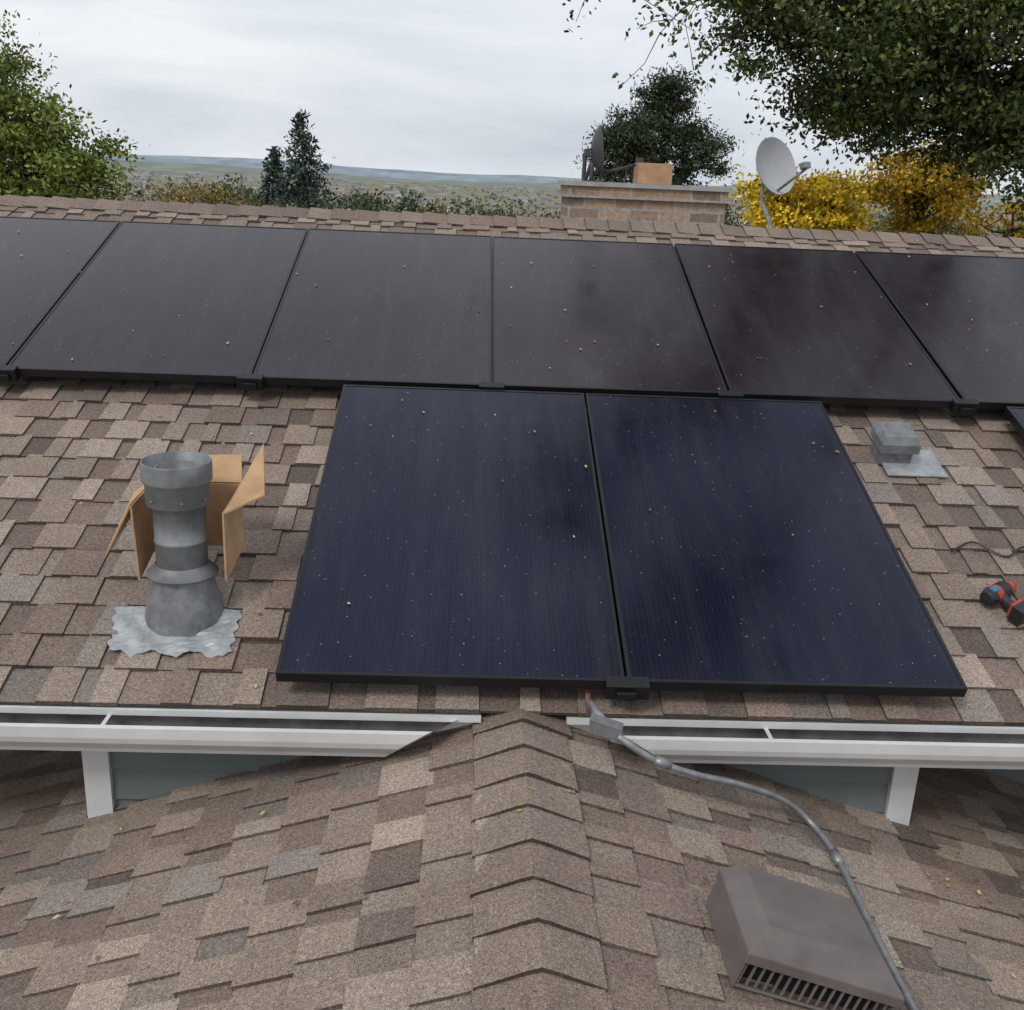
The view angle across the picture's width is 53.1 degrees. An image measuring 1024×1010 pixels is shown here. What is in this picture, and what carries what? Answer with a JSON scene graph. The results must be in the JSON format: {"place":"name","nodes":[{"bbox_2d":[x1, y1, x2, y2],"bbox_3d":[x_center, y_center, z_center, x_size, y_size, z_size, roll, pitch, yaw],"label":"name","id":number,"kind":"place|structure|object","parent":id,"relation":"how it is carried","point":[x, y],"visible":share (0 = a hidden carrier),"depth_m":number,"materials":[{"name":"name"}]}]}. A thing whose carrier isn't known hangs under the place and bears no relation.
{"place":"outdoors","nodes":[
{"label":"outdoors","id":0,"kind":"place"},
{"bbox_2d":[0,155,1010,209],"bbox_3d":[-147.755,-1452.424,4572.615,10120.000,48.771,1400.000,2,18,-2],"label":"hills","id":1,"kind":"structure","parent":0,"point":[185,168],"depth_m":4130.33,"materials":[{"name":"green plant"}]},
{"bbox_2d":[0,749,1023,825],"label":"walls","id":2,"kind":"structure","parent":0,"point":[112,780],"depth_m":3.24,"materials":[{"name":"grey paint"}]},
{"bbox_2d":[0,724,489,1009],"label":"roof left shingles","id":3,"kind":"object","parent":2,"relation":"on","point":[365,862],"visible":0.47,"depth_m":2.66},
{"bbox_2d":[470,706,613,1009],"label":"ridge caps","id":4,"kind":"object","parent":3,"relation":"on","point":[534,921],"visible":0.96,"depth_m":2.39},
{"bbox_2d":[0,704,1023,769],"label":"gutters","id":5,"kind":"object","parent":2,"relation":"on","point":[211,730],"visible":0.79,"depth_m":3.05,"materials":[{"name":"white paint"}]},
{"bbox_2d":[0,201,1023,725],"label":"roof shingles","id":6,"kind":"object","parent":2,"relation":"on","point":[66,583],"visible":0.25,"depth_m":3.74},
{"bbox_2d":[0,216,120,364],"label":"solar panel","id":7,"kind":"object","parent":6,"relation":"on","point":[40,275],"visible":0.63,"depth_m":5.24,"materials":[{"name":"black glass"}]},
{"bbox_2d":[0,365,20,381],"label":"panel clamp","id":8,"kind":"object","parent":7,"relation":"attached to","point":[8,373],"visible":1,"depth_m":4.36,"materials":[{"name":"black metal"}]},
{"bbox_2d":[8,221,307,383],"bbox_3d":[-1.662,-1.027,5.118,1.044,0.118,1.715,2,36,-2],"label":"solar panel","id":9,"kind":"object","parent":6,"relation":"on","point":[189,301],"visible":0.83,"depth_m":4.92,"materials":[{"name":"black glass"}]},
{"bbox_2d":[236,373,264,389],"bbox_3d":[-1.127,-0.527,4.413,0.110,0.058,0.060,2,36,-2],"label":"panel clamp","id":10,"kind":"object","parent":9,"relation":"attached to","point":[245,381],"visible":1,"depth_m":4.40,"materials":[{"name":"black metal"}]},
{"bbox_2d":[107,451,241,657],"bbox_3d":[-1.084,0.147,3.260,0.421,0.583,0.342,2,18,-2],"label":"flue pipe","id":11,"kind":"object","parent":6,"relation":"on","point":[181,609],"visible":1,"depth_m":3.24,"materials":[{"name":"metal"}]},
{"bbox_2d":[104,443,264,580],"bbox_3d":[-1.047,0.009,3.383,0.497,0.405,0.334,2,18,-2],"label":"cardboard box","id":12,"kind":"object","parent":6,"relation":"on","point":[224,517],"visible":0.69,"depth_m":3.36,"materials":[{"name":"brown cardboard"}]},
{"bbox_2d":[253,228,491,388],"bbox_3d":[-0.621,-0.996,5.161,1.044,0.118,1.715,2,36,-2],"label":"solar panel","id":13,"kind":"object","parent":6,"relation":"on","point":[411,315],"visible":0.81,"depth_m":4.97,"materials":[{"name":"black glass"}]},
{"bbox_2d":[479,382,503,389],"bbox_3d":[-0.089,-0.496,4.457,0.110,0.058,0.060,2,36,-2],"label":"panel clamp","id":14,"kind":"object","parent":13,"relation":"attached to","point":[492,385],"visible":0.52,"depth_m":4.44,"materials":[{"name":"black metal"}]},
{"bbox_2d":[275,384,623,688],"bbox_3d":[-0.196,0.052,3.764,1.044,0.118,1.715,2,36,-2],"label":"solar panel","id":15,"kind":"object","parent":6,"relation":"on","point":[438,551],"visible":0.96,"depth_m":3.52,"materials":[{"name":"black glass"}]},
{"bbox_2d":[0,194,1023,248],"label":"ridge caps","id":16,"kind":"object","parent":6,"relation":"on","point":[425,218],"visible":0.98,"depth_m":6.31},
{"bbox_2d":[21,217,1015,1006],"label":"fallen leaves","id":17,"kind":"object","parent":6,"relation":"on","point":[531,787],"visible":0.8,"depth_m":3.08,"materials":[{"name":"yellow plant"}]},
{"bbox_2d":[585,689,590,713],"bbox_3d":[0.234,0.566,3.111,0.026,0.076,0.257,4,18,4],"label":"cable","id":18,"kind":"object","parent":6,"relation":"on","point":[587,694],"visible":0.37,"depth_m":3.09,"materials":[{"name":"metal"}]},
{"bbox_2d":[492,236,726,397],"bbox_3d":[0.417,-0.964,5.205,1.044,0.118,1.715,2,36,-2],"label":"solar panel","id":19,"kind":"object","parent":6,"relation":"on","point":[628,306],"visible":0.84,"depth_m":5.02,"materials":[{"name":"black glass"}]},
{"bbox_2d":[717,390,743,398],"bbox_3d":[0.957,-0.465,4.500,0.110,0.058,0.060,2,36,-2],"label":"panel clamp","id":20,"kind":"object","parent":19,"relation":"attached to","point":[729,394],"visible":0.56,"depth_m":4.48,"materials":[{"name":"black metal"}]},
{"bbox_2d":[585,393,967,696],"bbox_3d":[0.848,0.084,3.808,1.044,0.118,1.715,2,36,-2],"label":"solar panel","id":21,"kind":"object","parent":6,"relation":"on","point":[723,578],"visible":0.88,"depth_m":3.57,"materials":[{"name":"black glass"}]},
{"bbox_2d":[604,676,649,700],"bbox_3d":[0.344,0.553,3.060,0.130,0.055,0.060,2,36,-2],"label":"panel clamp","id":22,"kind":"object","parent":21,"relation":"attached to","point":[619,688],"visible":1,"depth_m":3.04,"materials":[{"name":"black metal"}]},
{"bbox_2d":[674,243,958,407],"bbox_3d":[1.464,-0.933,5.249,1.044,0.118,1.715,2,36,-2],"label":"solar panel","id":23,"kind":"object","parent":6,"relation":"on","point":[853,340],"visible":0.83,"depth_m":5.06,"materials":[{"name":"black glass"}]},
{"bbox_2d":[870,421,947,477],"bbox_3d":[1.663,-0.239,4.289,0.275,0.194,0.203,2,18,-2],"label":"roof exhaust vent","id":24,"kind":"object","parent":6,"relation":"on","point":[895,449],"visible":1,"depth_m":4.26,"materials":[{"name":"grey metal"}]},
{"bbox_2d":[854,251,1023,409],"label":"solar panel","id":25,"kind":"object","parent":6,"relation":"on","point":[956,293],"visible":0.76,"depth_m":5.31,"materials":[{"name":"black glass"}]},
{"bbox_2d":[949,398,979,414],"bbox_3d":[2.009,-0.433,4.545,0.110,0.058,0.060,2,36,-2],"label":"panel clamp","id":26,"kind":"object","parent":25,"relation":"attached to","point":[965,406],"visible":1,"depth_m":4.53,"materials":[{"name":"black metal"}]},
{"bbox_2d":[950,541,1023,557],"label":"power cord","id":27,"kind":"object","parent":6,"relation":"on","point":[989,549],"visible":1,"depth_m":3.83,"materials":[{"name":"plastic"}]},
{"bbox_2d":[980,580,1023,625],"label":"cordless drill","id":28,"kind":"object","parent":6,"relation":"on","point":[998,592],"visible":1,"depth_m":3.55,"materials":[{"name":"plastic"}]},
{"bbox_2d":[1004,406,1023,438],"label":"solar panel","id":29,"kind":"object","parent":6,"relation":"on","point":[1014,416],"visible":1,"depth_m":4.48,"materials":[{"name":"black glass"}]},
{"bbox_2d":[557,715,1023,1009],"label":"shingle roof","id":30,"kind":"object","parent":2,"relation":"attached to","point":[654,834],"visible":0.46,"depth_m":2.85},
{"bbox_2d":[586,700,918,1009],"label":"conduit","id":31,"kind":"object","parent":30,"relation":"on","point":[601,724],"visible":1,"depth_m":2.87,"materials":[{"name":"grey metal"}]},
{"bbox_2d":[706,866,904,1009],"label":"roof box vent","id":32,"kind":"object","parent":30,"relation":"on","point":[793,937],"visible":1,"depth_m":2.31,"materials":[{"name":"grey metal"}]},
{"bbox_2d":[0,0,1023,194],"label":"sky","id":33,"kind":"structure","parent":0,"point":[480,87],"materials":[{"name":"white"}]},
{"bbox_2d":[66,171,1023,235],"bbox_3d":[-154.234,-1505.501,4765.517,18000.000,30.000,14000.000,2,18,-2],"label":"ground","id":34,"kind":"structure","parent":0,"point":[462,192],"depth_m":2149.17,"materials":[{"name":"green plant"}]},
{"bbox_2d":[0,9,150,200],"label":"deciduous tree","id":35,"kind":"object","parent":34,"relation":"on","point":[32,139],"visible":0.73,"depth_m":12.81,"materials":[{"name":"green plant"}]},
{"bbox_2d":[253,146,293,206],"bbox_3d":[-9.325,-10.138,40.563,4.393,7.869,4.310,10,19,22],"label":"spruce tree","id":36,"kind":"object","parent":34,"relation":"on","point":[272,166],"visible":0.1,"depth_m":39.67,"materials":[{"name":"green plant"}]},
{"bbox_2d":[266,108,346,209],"bbox_3d":[-7.879,-10.089,38.501,5.099,9.149,4.766,-6,19,-24],"label":"spruce tree","id":37,"kind":"object","parent":34,"relation":"on","point":[299,168],"visible":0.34,"depth_m":37.52,"materials":[{"name":"green plant"}]},
{"bbox_2d":[7,166,1020,236],"bbox_3d":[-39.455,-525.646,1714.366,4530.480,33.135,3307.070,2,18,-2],"label":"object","id":38,"kind":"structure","parent":34,"relation":"on","point":[143,175],"depth_m":1765.75,"materials":[{"name":"plant"}]},
{"bbox_2d":[32,170,1023,236],"bbox_3d":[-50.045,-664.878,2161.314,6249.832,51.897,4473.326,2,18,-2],"label":"distant trees","id":39,"kind":"object","parent":34,"relation":"on","point":[229,196],"visible":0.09,"depth_m":43.41,"materials":[{"name":"green plant"}]},
{"bbox_2d":[573,61,744,219],"bbox_3d":[2.807,-4.385,21.722,3.672,9.394,2.556,2,18,-2],"label":"deciduous tree","id":40,"kind":"object","parent":34,"relation":"on","point":[632,139],"visible":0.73,"depth_m":20.50,"materials":[{"name":"green plant"}]},
{"bbox_2d":[562,0,1023,206],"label":"deciduous tree","id":41,"kind":"object","parent":34,"relation":"on","point":[961,89],"visible":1,"depth_m":10.90,"materials":[{"name":"green plant"}]},
{"bbox_2d":[715,158,887,231],"bbox_3d":[4.450,-1.953,17.392,2.795,7.532,2.245,2,18,-2],"label":"autumn tree","id":42,"kind":"object","parent":34,"relation":"on","point":[820,202],"visible":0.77,"depth_m":16.04,"materials":[{"name":"yellow plant"}]},
{"bbox_2d":[848,128,1023,237],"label":"autumn tree","id":43,"kind":"object","parent":34,"relation":"on","point":[905,195],"visible":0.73,"depth_m":16.69,"materials":[{"name":"yellow plant"}]},
{"bbox_2d":[989,180,1023,233],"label":"deciduous tree","id":44,"kind":"object","parent":34,"relation":"on","point":[1017,195],"visible":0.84,"depth_m":15.12,"materials":[{"name":"green plant"}]},
{"bbox_2d":[90,154,1023,203],"bbox_3d":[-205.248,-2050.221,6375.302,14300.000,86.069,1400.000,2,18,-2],"label":"hills","id":45,"kind":"structure","parent":0,"point":[357,171],"depth_m":5994.28,"materials":[{"name":"green plant"}]},
{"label":"back roof shingles","id":46,"kind":"object","parent":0,"visible":0},
{"bbox_2d":[557,163,732,225],"bbox_3d":[0.906,-1.683,7.547,1.160,1.590,0.660,2,18,-2],"label":"chimney","id":47,"kind":"object","parent":46,"relation":"on","point":[649,198],"visible":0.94,"depth_m":7.11,"materials":[{"name":"brick"}]},
{"bbox_2d":[581,125,643,181],"bbox_3d":[0.708,-2.491,7.284,0.422,0.401,0.318,10,19,22],"label":"satellite dish","id":48,"kind":"object","parent":47,"relation":"on","point":[597,157],"visible":0.99,"depth_m":7.29,"materials":[{"name":"paint"}]},
{"bbox_2d":[755,137,810,226],"bbox_3d":[1.895,-2.201,7.148,0.375,0.721,1.014,4,18,5],"label":"satellite dish","id":49,"kind":"object","parent":46,"relation":"on","point":[776,167],"visible":0.95,"depth_m":7.47,"materials":[{"name":"paint"}]}
]}

